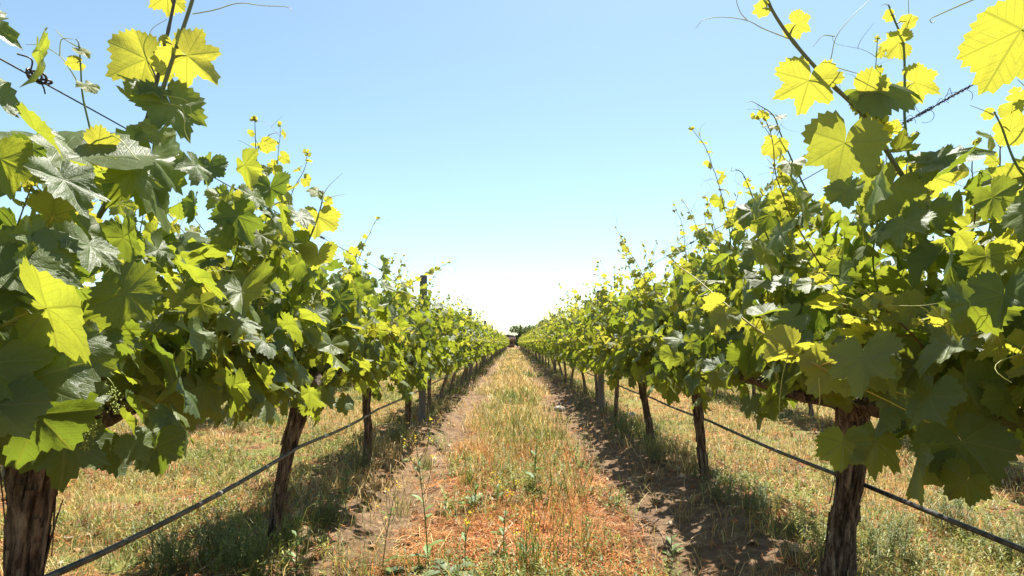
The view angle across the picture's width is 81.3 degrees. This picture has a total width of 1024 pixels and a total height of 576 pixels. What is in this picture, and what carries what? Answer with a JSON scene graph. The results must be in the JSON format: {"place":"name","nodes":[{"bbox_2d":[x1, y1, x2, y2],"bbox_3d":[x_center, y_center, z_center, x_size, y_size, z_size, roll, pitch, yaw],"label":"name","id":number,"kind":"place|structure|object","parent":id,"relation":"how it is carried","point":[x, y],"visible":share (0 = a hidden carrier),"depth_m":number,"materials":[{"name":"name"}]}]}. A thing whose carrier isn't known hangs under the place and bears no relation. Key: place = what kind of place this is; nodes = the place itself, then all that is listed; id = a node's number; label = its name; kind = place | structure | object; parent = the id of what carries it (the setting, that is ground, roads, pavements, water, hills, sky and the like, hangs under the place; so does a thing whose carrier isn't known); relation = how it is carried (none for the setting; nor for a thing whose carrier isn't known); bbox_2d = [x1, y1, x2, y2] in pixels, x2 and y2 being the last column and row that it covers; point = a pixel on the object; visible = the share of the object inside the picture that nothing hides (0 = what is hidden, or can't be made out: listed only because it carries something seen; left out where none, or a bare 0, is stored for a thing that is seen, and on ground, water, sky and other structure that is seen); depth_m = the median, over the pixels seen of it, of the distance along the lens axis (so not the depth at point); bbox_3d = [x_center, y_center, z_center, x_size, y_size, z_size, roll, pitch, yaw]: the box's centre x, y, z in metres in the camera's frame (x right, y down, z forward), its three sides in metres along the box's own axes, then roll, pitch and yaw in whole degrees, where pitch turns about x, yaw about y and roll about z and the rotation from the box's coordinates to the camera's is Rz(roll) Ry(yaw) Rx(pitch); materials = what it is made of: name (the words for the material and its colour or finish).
{"place":"outdoors","nodes":[
{"label":"outdoors","id":0,"kind":"place"},
{"bbox_2d":[0,346,1023,575],"bbox_3d":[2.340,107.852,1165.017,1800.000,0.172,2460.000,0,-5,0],"label":"ground","id":1,"kind":"structure","parent":0,"point":[693,527],"depth_m":4.09,"materials":[{"name":"soil"}]},
{"bbox_2d":[1,287,82,481],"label":"grapevine","id":2,"kind":"object","parent":1,"relation":"on","point":[2,473],"depth_m":4.50,"materials":[{"name":"green plant"}]},
{"bbox_2d":[64,526,144,538],"bbox_3d":[-2.287,1.355,3.341,0.133,0.039,0.393,-5,-7,43],"label":"fallen cane","id":3,"kind":"object","parent":1,"relation":"on","point":[91,533],"visible":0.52,"depth_m":3.28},
{"bbox_2d":[0,0,305,575],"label":"grapevine","id":4,"kind":"object","parent":1,"relation":"on","point":[71,391],"visible":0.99,"depth_m":1.45,"materials":[{"name":"green plant"}]},
{"bbox_2d":[43,349,499,575],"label":"drip hose","id":5,"kind":"object","parent":4,"relation":"attached to","point":[99,554],"visible":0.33,"depth_m":2.01,"materials":[{"name":"rubber"}]},
{"bbox_2d":[115,492,208,510],"bbox_3d":[-2.288,1.407,3.937,0.552,0.032,0.066,5,-7,-43],"label":"fallen cane","id":6,"kind":"object","parent":1,"relation":"on","point":[156,504],"visible":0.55,"depth_m":3.85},
{"bbox_2d":[141,511,204,575],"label":"feathery weed","id":7,"kind":"object","parent":1,"relation":"on","point":[169,555],"visible":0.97,"depth_m":2.71,"materials":[{"name":"green plant"}]},
{"bbox_2d":[189,504,244,564],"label":"feathery weed","id":8,"kind":"object","parent":1,"relation":"on","point":[209,530],"visible":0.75,"depth_m":2.90,"materials":[{"name":"green plant"}]},
{"bbox_2d":[226,416,254,431],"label":"feathery weed","id":9,"kind":"object","parent":1,"relation":"on","point":[240,423],"visible":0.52,"depth_m":7.11,"materials":[{"name":"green plant"}]},
{"bbox_2d":[214,513,273,575],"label":"feathery weed","id":10,"kind":"object","parent":1,"relation":"on","point":[256,544],"visible":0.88,"depth_m":2.67,"materials":[{"name":"green plant"}]},
{"bbox_2d":[95,115,411,543],"bbox_3d":[-1.271,0.301,3.114,1.466,2.115,2.176,0,-5,0],"label":"grapevine","id":11,"kind":"object","parent":1,"relation":"on","point":[333,324],"visible":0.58,"depth_m":2.79,"materials":[{"name":"green plant"}]},
{"bbox_2d":[282,511,308,575],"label":"mustard plant","id":12,"kind":"object","parent":1,"relation":"on","point":[299,541],"visible":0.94,"depth_m":2.79,"materials":[{"name":"green plant"}]},
{"bbox_2d":[310,486,352,525],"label":"feathery weed","id":13,"kind":"object","parent":1,"relation":"on","point":[329,503],"visible":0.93,"depth_m":3.44,"materials":[{"name":"green plant"}]},
{"bbox_2d":[193,361,487,575],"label":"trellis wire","id":14,"kind":"object","parent":1,"relation":"on","point":[292,504],"visible":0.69,"depth_m":2.96,"materials":[{"name":"metal"}]},
{"bbox_2d":[335,448,355,498],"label":"mustard plant","id":15,"kind":"object","parent":1,"relation":"on","point":[346,475],"visible":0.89,"depth_m":4.01,"materials":[{"name":"green plant"}]},
{"bbox_2d":[339,445,372,473],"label":"feathery weed","id":16,"kind":"object","parent":1,"relation":"on","point":[358,460],"visible":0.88,"depth_m":4.75,"materials":[{"name":"green plant"}]},
{"bbox_2d":[282,241,455,468],"bbox_3d":[-1.253,0.572,4.928,1.377,1.942,2.454,1,-5,-13],"label":"grapevine","id":17,"kind":"object","parent":1,"relation":"on","point":[408,377],"visible":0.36,"depth_m":4.81,"materials":[{"name":"green plant"}]},
{"bbox_2d":[370,480,401,575],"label":"mustard plant","id":18,"kind":"object","parent":1,"relation":"on","point":[389,515],"visible":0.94,"depth_m":2.93,"materials":[{"name":"green plant"}]},
{"bbox_2d":[386,421,413,443],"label":"feathery weed","id":19,"kind":"object","parent":1,"relation":"on","point":[396,433],"visible":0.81,"depth_m":5.95,"materials":[{"name":"green plant"}]},
{"bbox_2d":[384,476,419,517],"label":"grass tuft","id":20,"kind":"object","parent":1,"relation":"on","point":[400,506],"visible":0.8,"depth_m":3.79,"materials":[{"name":"plant"}]},
{"bbox_2d":[385,565,423,575],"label":"leafy rosette","id":21,"kind":"object","parent":1,"relation":"on","point":[401,567],"visible":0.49,"depth_m":2.83,"materials":[{"name":"green plant"}]},
{"bbox_2d":[399,416,410,460],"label":"mustard plant","id":22,"kind":"object","parent":1,"relation":"on","point":[406,459],"visible":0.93,"depth_m":5.21,"materials":[{"name":"green plant"}]},
{"bbox_2d":[373,254,460,433],"bbox_3d":[-1.184,0.696,6.758,1.142,1.925,2.130,-1,-5,7],"label":"grapevine","id":23,"kind":"object","parent":1,"relation":"on","point":[438,348],"visible":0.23,"depth_m":6.62,"materials":[{"name":"green plant"}]},
{"bbox_2d":[418,275,426,421],"bbox_3d":[-1.182,0.842,7.907,0.103,2.032,0.123,0,-5,0],"label":"wooden post","id":24,"kind":"object","parent":1,"relation":"on","point":[422,405],"visible":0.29,"depth_m":7.82,"materials":[{"name":"wood"}]},
{"bbox_2d":[0,53,447,306],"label":"trellis wire","id":25,"kind":"object","parent":24,"relation":"attached to","point":[38,80],"visible":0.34,"depth_m":1.49,"materials":[{"name":"metal"}]},
{"bbox_2d":[403,418,444,568],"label":"mustard plant","id":26,"kind":"object","parent":1,"relation":"on","point":[427,516],"visible":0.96,"depth_m":2.93,"materials":[{"name":"green plant"}]},
{"bbox_2d":[416,441,436,470],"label":"grass tuft","id":27,"kind":"object","parent":1,"relation":"on","point":[427,461],"visible":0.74,"depth_m":5.19,"materials":[{"name":"plant"}]},
{"bbox_2d":[401,282,483,414],"bbox_3d":[-1.119,0.933,8.717,1.419,1.934,2.321,0,-5,-3],"label":"grapevine","id":28,"kind":"object","parent":1,"relation":"on","point":[453,332],"visible":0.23,"depth_m":8.18,"materials":[{"name":"green plant"}]},
{"bbox_2d":[420,559,480,575],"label":"leafy rosette","id":29,"kind":"object","parent":1,"relation":"on","point":[442,564],"visible":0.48,"depth_m":2.75,"materials":[{"name":"green plant"}]},
{"bbox_2d":[418,292,483,400],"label":"grapevine","id":30,"kind":"object","parent":1,"relation":"on","point":[463,352],"visible":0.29,"depth_m":10.36,"materials":[{"name":"green plant"}]},
{"bbox_2d":[431,301,486,390],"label":"grapevine","id":31,"kind":"object","parent":1,"relation":"on","point":[471,349],"visible":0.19,"depth_m":12.26,"materials":[{"name":"green plant"}]},
{"bbox_2d":[456,445,473,459],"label":"grass tuft","id":32,"kind":"object","parent":1,"relation":"on","point":[463,454],"visible":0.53,"depth_m":5.50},
{"bbox_2d":[461,510,473,569],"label":"mustard plant","id":33,"kind":"object","parent":1,"relation":"on","point":[464,536],"visible":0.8,"depth_m":2.90,"materials":[{"name":"green plant"}]},
{"bbox_2d":[455,454,484,486],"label":"grass tuft","id":34,"kind":"object","parent":1,"relation":"on","point":[469,476],"visible":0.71,"depth_m":4.44,"materials":[{"name":"plant"}]},
{"bbox_2d":[468,308,471,378],"bbox_3d":[-1.157,1.583,16.519,0.125,2.032,0.100,3,-6,-32],"label":"wooden post","id":35,"kind":"object","parent":1,"relation":"on","point":[470,366],"visible":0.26,"depth_m":16.43,"materials":[{"name":"wood"}]},
{"bbox_2d":[454,313,488,380],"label":"grapevine","id":36,"kind":"object","parent":1,"relation":"on","point":[466,372],"visible":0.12,"depth_m":15.85,"materials":[{"name":"green plant"}]},
{"bbox_2d":[458,481,486,513],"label":"mustard plant","id":37,"kind":"object","parent":1,"relation":"on","point":[476,486],"visible":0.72,"depth_m":3.84,"materials":[{"name":"green plant"}]},
{"bbox_2d":[455,309,491,384],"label":"grapevine","id":38,"kind":"object","parent":1,"relation":"on","point":[478,348],"visible":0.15,"depth_m":14.15,"materials":[{"name":"green plant"}]},
{"bbox_2d":[472,316,492,367],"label":"grapevine","id":39,"kind":"object","parent":1,"relation":"on","point":[484,348],"visible":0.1,"depth_m":17.74,"materials":[{"name":"green plant"}]},
{"bbox_2d":[475,323,496,374],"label":"grapevine","id":40,"kind":"object","parent":1,"relation":"on","point":[488,343],"visible":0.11,"depth_m":19.45,"materials":[{"name":"green plant"}]},
{"bbox_2d":[479,322,494,370],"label":"grapevine","id":41,"kind":"object","parent":1,"relation":"on","point":[491,350],"visible":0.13,"depth_m":21.20,"materials":[{"name":"green plant"}]},
{"bbox_2d":[478,494,496,504],"bbox_3d":[-0.186,1.431,3.988,0.186,0.085,0.203,-3,-6,26],"label":"leafy rosette","id":42,"kind":"object","parent":1,"relation":"on","point":[486,499],"visible":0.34,"depth_m":3.96,"materials":[{"name":"green plant"}]},
{"bbox_2d":[481,320,496,367],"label":"grapevine","id":43,"kind":"object","parent":1,"relation":"on","point":[492,340],"visible":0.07,"depth_m":23.01,"materials":[{"name":"green plant"}]},
{"bbox_2d":[483,321,495,362],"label":"grapevine","id":44,"kind":"object","parent":1,"relation":"on","point":[494,341],"visible":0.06,"depth_m":24.50,"materials":[{"name":"green plant"}]},
{"bbox_2d":[477,399,505,425],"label":"grass tuft","id":45,"kind":"object","parent":1,"relation":"on","point":[489,417],"visible":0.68,"depth_m":7.47,"materials":[{"name":"plant"}]},
{"bbox_2d":[486,327,498,364],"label":"grapevine","id":46,"kind":"object","parent":1,"relation":"on","point":[495,342],"visible":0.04,"depth_m":26.77,"materials":[{"name":"green plant"}]},
{"bbox_2d":[487,327,499,363],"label":"grapevine","id":47,"kind":"object","parent":1,"relation":"on","point":[496,346],"visible":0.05,"depth_m":28.35,"materials":[{"name":"green plant"}]},
{"bbox_2d":[489,328,500,362],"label":"grapevine","id":48,"kind":"object","parent":1,"relation":"on","point":[497,348],"visible":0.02,"depth_m":30.03,"materials":[{"name":"green plant"}]},
{"bbox_2d":[488,471,503,508],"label":"mustard plant","id":49,"kind":"object","parent":1,"relation":"on","point":[500,493],"visible":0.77,"depth_m":3.76,"materials":[{"name":"green plant"}]},
{"bbox_2d":[488,480,518,558],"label":"mustard plant","id":50,"kind":"object","parent":1,"relation":"on","point":[502,533],"visible":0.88,"depth_m":3.07,"materials":[{"name":"green plant"}]},
{"bbox_2d":[1,382,1019,575],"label":"leaf litter","id":51,"kind":"object","parent":1,"relation":"on","point":[648,476],"visible":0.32,"depth_m":4.10,"materials":[{"name":"plant"}]},
{"bbox_2d":[507,337,515,347],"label":"shed","id":52,"kind":"structure","parent":1,"relation":"on","point":[511,342],"depth_m":131.45,"materials":[{"name":"wood"}]},
{"bbox_2d":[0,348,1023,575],"bbox_3d":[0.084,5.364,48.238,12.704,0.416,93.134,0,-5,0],"label":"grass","id":53,"kind":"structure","parent":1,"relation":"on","point":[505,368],"depth_m":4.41,"materials":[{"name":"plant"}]},
{"bbox_2d":[0,370,1023,575],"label":"straw litter","id":54,"kind":"object","parent":1,"relation":"on","point":[510,537],"visible":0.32,"depth_m":3.51,"materials":[{"name":"plant"}]},
{"bbox_2d":[498,407,535,463],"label":"grass tuft","id":55,"kind":"object","parent":1,"relation":"on","point":[514,442],"visible":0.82,"depth_m":5.48,"materials":[{"name":"plant"}]},
{"bbox_2d":[478,474,555,493],"bbox_3d":[0.179,1.439,4.401,0.317,0.051,1.050,-4,-7,38],"label":"fallen cane","id":56,"kind":"object","parent":1,"relation":"on","point":[513,492],"visible":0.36,"depth_m":4.07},
{"bbox_2d":[515,325,520,345],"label":"conifer tree","id":57,"kind":"object","parent":1,"relation":"on","point":[518,336],"visible":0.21,"depth_m":130.22,"materials":[{"name":"green plant"}]},
{"bbox_2d":[509,325,535,333],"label":"broadleaf tree","id":58,"kind":"object","parent":1,"relation":"on","point":[524,329],"visible":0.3,"depth_m":126.66,"materials":[{"name":"green plant"}]},
{"bbox_2d":[512,511,538,574],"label":"mustard plant","id":59,"kind":"object","parent":1,"relation":"on","point":[523,540],"visible":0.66,"depth_m":2.85,"materials":[{"name":"green plant"}]},
{"bbox_2d":[514,393,545,421],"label":"grass tuft","id":60,"kind":"object","parent":1,"relation":"on","point":[529,407],"visible":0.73,"depth_m":8.18,"materials":[{"name":"plant"}]},
{"bbox_2d":[525,329,538,361],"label":"grapevine","id":61,"kind":"object","parent":1,"relation":"on","point":[532,345],"visible":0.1,"depth_m":30.93,"materials":[{"name":"green plant"}]},
{"bbox_2d":[520,422,548,488],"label":"mustard plant","id":62,"kind":"object","parent":1,"relation":"on","point":[535,462],"visible":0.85,"depth_m":4.23,"materials":[{"name":"green plant"}]},
{"bbox_2d":[496,513,572,548],"bbox_3d":[0.137,1.372,3.397,0.459,0.041,0.714,0,-5,0],"label":"fallen cane","id":63,"kind":"object","parent":1,"relation":"on","point":[516,520],"visible":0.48,"depth_m":3.53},
{"bbox_2d":[529,324,543,363],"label":"grapevine","id":64,"kind":"object","parent":1,"relation":"on","point":[534,346],"visible":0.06,"depth_m":27.33,"materials":[{"name":"green plant"}]},
{"bbox_2d":[531,322,542,361],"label":"grapevine","id":65,"kind":"object","parent":1,"relation":"on","point":[535,344],"visible":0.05,"depth_m":28.97,"materials":[{"name":"green plant"}]},
{"bbox_2d":[529,322,546,364],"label":"grapevine","id":66,"kind":"object","parent":1,"relation":"on","point":[536,343],"visible":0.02,"depth_m":25.21,"materials":[{"name":"green plant"}]},
{"bbox_2d":[488,468,588,575],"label":"grass tuft","id":67,"kind":"object","parent":1,"relation":"on","point":[533,540],"visible":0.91,"depth_m":2.78,"materials":[{"name":"plant"}]},
{"bbox_2d":[530,317,549,367],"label":"grapevine","id":68,"kind":"object","parent":1,"relation":"on","point":[538,346],"visible":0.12,"depth_m":23.38,"materials":[{"name":"green plant"}]},
{"bbox_2d":[532,312,552,363],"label":"grapevine","id":69,"kind":"object","parent":1,"relation":"on","point":[543,331],"visible":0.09,"depth_m":21.51,"materials":[{"name":"green plant"}]},
{"bbox_2d":[532,311,558,372],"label":"grapevine","id":70,"kind":"object","parent":1,"relation":"on","point":[543,349],"visible":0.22,"depth_m":19.54,"materials":[{"name":"green plant"}]},
{"bbox_2d":[534,303,567,375],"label":"grapevine","id":71,"kind":"object","parent":1,"relation":"on","point":[547,350],"visible":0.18,"depth_m":17.50,"materials":[{"name":"green plant"}]},
{"bbox_2d":[541,404,566,450],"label":"grass tuft","id":72,"kind":"object","parent":1,"relation":"on","point":[549,434],"visible":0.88,"depth_m":6.05,"materials":[{"name":"plant"}]},
{"bbox_2d":[540,302,568,381],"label":"grapevine","id":73,"kind":"object","parent":1,"relation":"on","point":[549,345],"visible":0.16,"depth_m":15.63,"materials":[{"name":"green plant"}]},
{"bbox_2d":[554,406,564,410],"bbox_3d":[0.778,1.982,9.765,0.190,0.106,0.134,-1,-5,14],"label":"stone","id":74,"kind":"object","parent":1,"relation":"on","point":[560,408],"visible":0.71,"depth_m":9.72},
{"bbox_2d":[542,294,586,388],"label":"grapevine","id":75,"kind":"object","parent":1,"relation":"on","point":[559,347],"visible":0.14,"depth_m":13.72,"materials":[{"name":"green plant"}]},
{"bbox_2d":[555,291,586,393],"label":"grapevine","id":76,"kind":"object","parent":1,"relation":"on","point":[573,312],"visible":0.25,"depth_m":11.76,"materials":[{"name":"green plant"}]},
{"bbox_2d":[548,440,601,504],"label":"grass tuft","id":77,"kind":"object","parent":1,"relation":"on","point":[577,482],"visible":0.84,"depth_m":4.05,"materials":[{"name":"plant"}]},
{"bbox_2d":[570,398,584,409],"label":"feathery weed","id":78,"kind":"object","parent":1,"relation":"on","point":[580,405],"visible":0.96,"depth_m":9.65,"materials":[{"name":"green plant"}]},
{"bbox_2d":[547,275,609,404],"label":"grapevine","id":79,"kind":"object","parent":1,"relation":"on","point":[574,359],"visible":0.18,"depth_m":9.96,"materials":[{"name":"green plant"}]},
{"bbox_2d":[544,470,631,564],"bbox_3d":[0.359,1.167,3.003,0.548,0.430,0.603,0,-5,0],"label":"grass tuft","id":80,"kind":"object","parent":1,"relation":"on","point":[583,539],"visible":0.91,"depth_m":3.05,"materials":[{"name":"plant"}]},
{"bbox_2d":[556,260,645,417],"bbox_3d":[1.410,0.676,8.008,1.601,2.226,2.876,0,-5,0],"label":"grapevine","id":81,"kind":"object","parent":1,"relation":"on","point":[590,310],"visible":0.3,"depth_m":8.03,"materials":[{"name":"green plant"}]},
{"bbox_2d":[597,290,604,408],"bbox_3d":[1.396,1.023,9.411,0.105,1.982,0.136,0,-5,0],"label":"wooden post","id":82,"kind":"object","parent":1,"relation":"on","point":[601,398],"visible":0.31,"depth_m":9.31,"materials":[{"name":"wood"}]},
{"bbox_2d":[593,450,634,509],"bbox_3d":[0.807,1.502,4.902,0.360,0.059,2.073,-1,-5,13],"label":"fallen cane","id":83,"kind":"object","parent":1,"relation":"on","point":[626,480],"visible":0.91,"depth_m":4.88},
{"bbox_2d":[611,412,630,427],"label":"feathery weed","id":84,"kind":"object","parent":1,"relation":"on","point":[619,422],"visible":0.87,"depth_m":7.24,"materials":[{"name":"green plant"}]},
{"bbox_2d":[577,229,684,441],"bbox_3d":[1.568,0.572,6.357,1.851,2.224,2.325,0,-5,0],"label":"grapevine","id":85,"kind":"object","parent":1,"relation":"on","point":[620,364],"visible":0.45,"depth_m":6.16,"materials":[{"name":"green plant"}]},
{"bbox_2d":[596,490,678,560],"bbox_3d":[0.867,1.409,3.668,0.337,0.055,1.324,1,-5,-8],"label":"fallen cane","id":86,"kind":"object","parent":1,"relation":"on","point":[654,524],"visible":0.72,"depth_m":3.61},
{"bbox_2d":[634,433,666,461],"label":"feathery weed","id":87,"kind":"object","parent":1,"relation":"on","point":[652,448],"visible":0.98,"depth_m":5.15,"materials":[{"name":"green plant"}]},
{"bbox_2d":[624,501,690,534],"bbox_3d":[0.848,1.395,3.669,0.755,0.062,0.155,5,-7,-44],"label":"fallen cane","id":88,"kind":"object","parent":1,"relation":"on","point":[651,520],"visible":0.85,"depth_m":3.59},
{"bbox_2d":[659,533,683,562],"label":"mustard plant","id":89,"kind":"object","parent":1,"relation":"on","point":[669,539],"visible":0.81,"depth_m":3.13,"materials":[{"name":"green plant"}]},
{"bbox_2d":[601,196,804,482],"bbox_3d":[1.417,0.414,4.630,1.310,2.188,2.302,0,-5,0],"label":"grapevine","id":90,"kind":"object","parent":1,"relation":"on","point":[655,323],"visible":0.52,"depth_m":4.32,"materials":[{"name":"green plant"}]},
{"bbox_2d":[695,464,747,505],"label":"feathery weed","id":91,"kind":"object","parent":1,"relation":"on","point":[719,489],"visible":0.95,"depth_m":3.84,"materials":[{"name":"green plant"}]},
{"bbox_2d":[547,362,912,575],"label":"trellis wire","id":92,"kind":"object","parent":1,"relation":"on","point":[777,495],"visible":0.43,"depth_m":3.06,"materials":[{"name":"metal"}]},
{"bbox_2d":[728,473,782,515],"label":"feathery weed","id":93,"kind":"object","parent":1,"relation":"on","point":[760,497],"visible":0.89,"depth_m":3.56,"materials":[{"name":"green plant"}]},
{"bbox_2d":[752,300,759,395],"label":"grapevine","id":94,"kind":"object","parent":1,"relation":"on","point":[753,390],"depth_m":10.08,"materials":[{"name":"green plant"}]},
{"bbox_2d":[808,404,813,416],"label":"grapevine","id":95,"kind":"object","parent":1,"relation":"on","point":[810,407],"visible":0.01,"depth_m":8.19,"materials":[{"name":"brown plant"}]},
{"bbox_2d":[663,0,1023,575],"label":"grapevine","id":96,"kind":"object","parent":1,"relation":"on","point":[789,336],"visible":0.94,"depth_m":1.88,"materials":[{"name":"green plant"}]},
{"bbox_2d":[563,84,972,314],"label":"trellis wire","id":97,"kind":"object","parent":96,"relation":"attached to","point":[919,114],"visible":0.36,"depth_m":1.99,"materials":[{"name":"metal"}]},
{"bbox_2d":[531,350,1023,553],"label":"drip hose","id":98,"kind":"object","parent":96,"relation":"attached to","point":[997,539],"visible":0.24,"depth_m":2.23,"materials":[{"name":"rubber"}]},
{"bbox_2d":[837,271,926,321],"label":"grapevine","id":99,"kind":"object","parent":1,"relation":"on","point":[923,276],"depth_m":5.96,"materials":[{"name":"green plant"}]},
{"bbox_2d":[861,498,920,569],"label":"feathery weed","id":100,"kind":"object","parent":1,"relation":"on","point":[893,543],"visible":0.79,"depth_m":2.89,"materials":[{"name":"green plant"}]},
{"bbox_2d":[904,474,976,536],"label":"feathery weed","id":101,"kind":"object","parent":1,"relation":"on","point":[953,507],"visible":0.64,"depth_m":3.35,"materials":[{"name":"green plant"}]},
{"bbox_2d":[863,0,1023,508],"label":"grapevine","id":102,"kind":"object","parent":1,"relation":"on","point":[976,302],"visible":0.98,"depth_m":1.40,"materials":[{"name":"green plant"}]},
{"bbox_2d":[955,502,1023,567],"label":"feathery weed","id":103,"kind":"object","parent":1,"relation":"on","point":[1009,534],"visible":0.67,"depth_m":2.95,"materials":[{"name":"green plant"}]},
{"bbox_2d":[0,0,1023,335],"label":"sky","id":104,"kind":"structure","parent":0,"point":[501,139],"materials":[{"name":"blue"}]}
]}

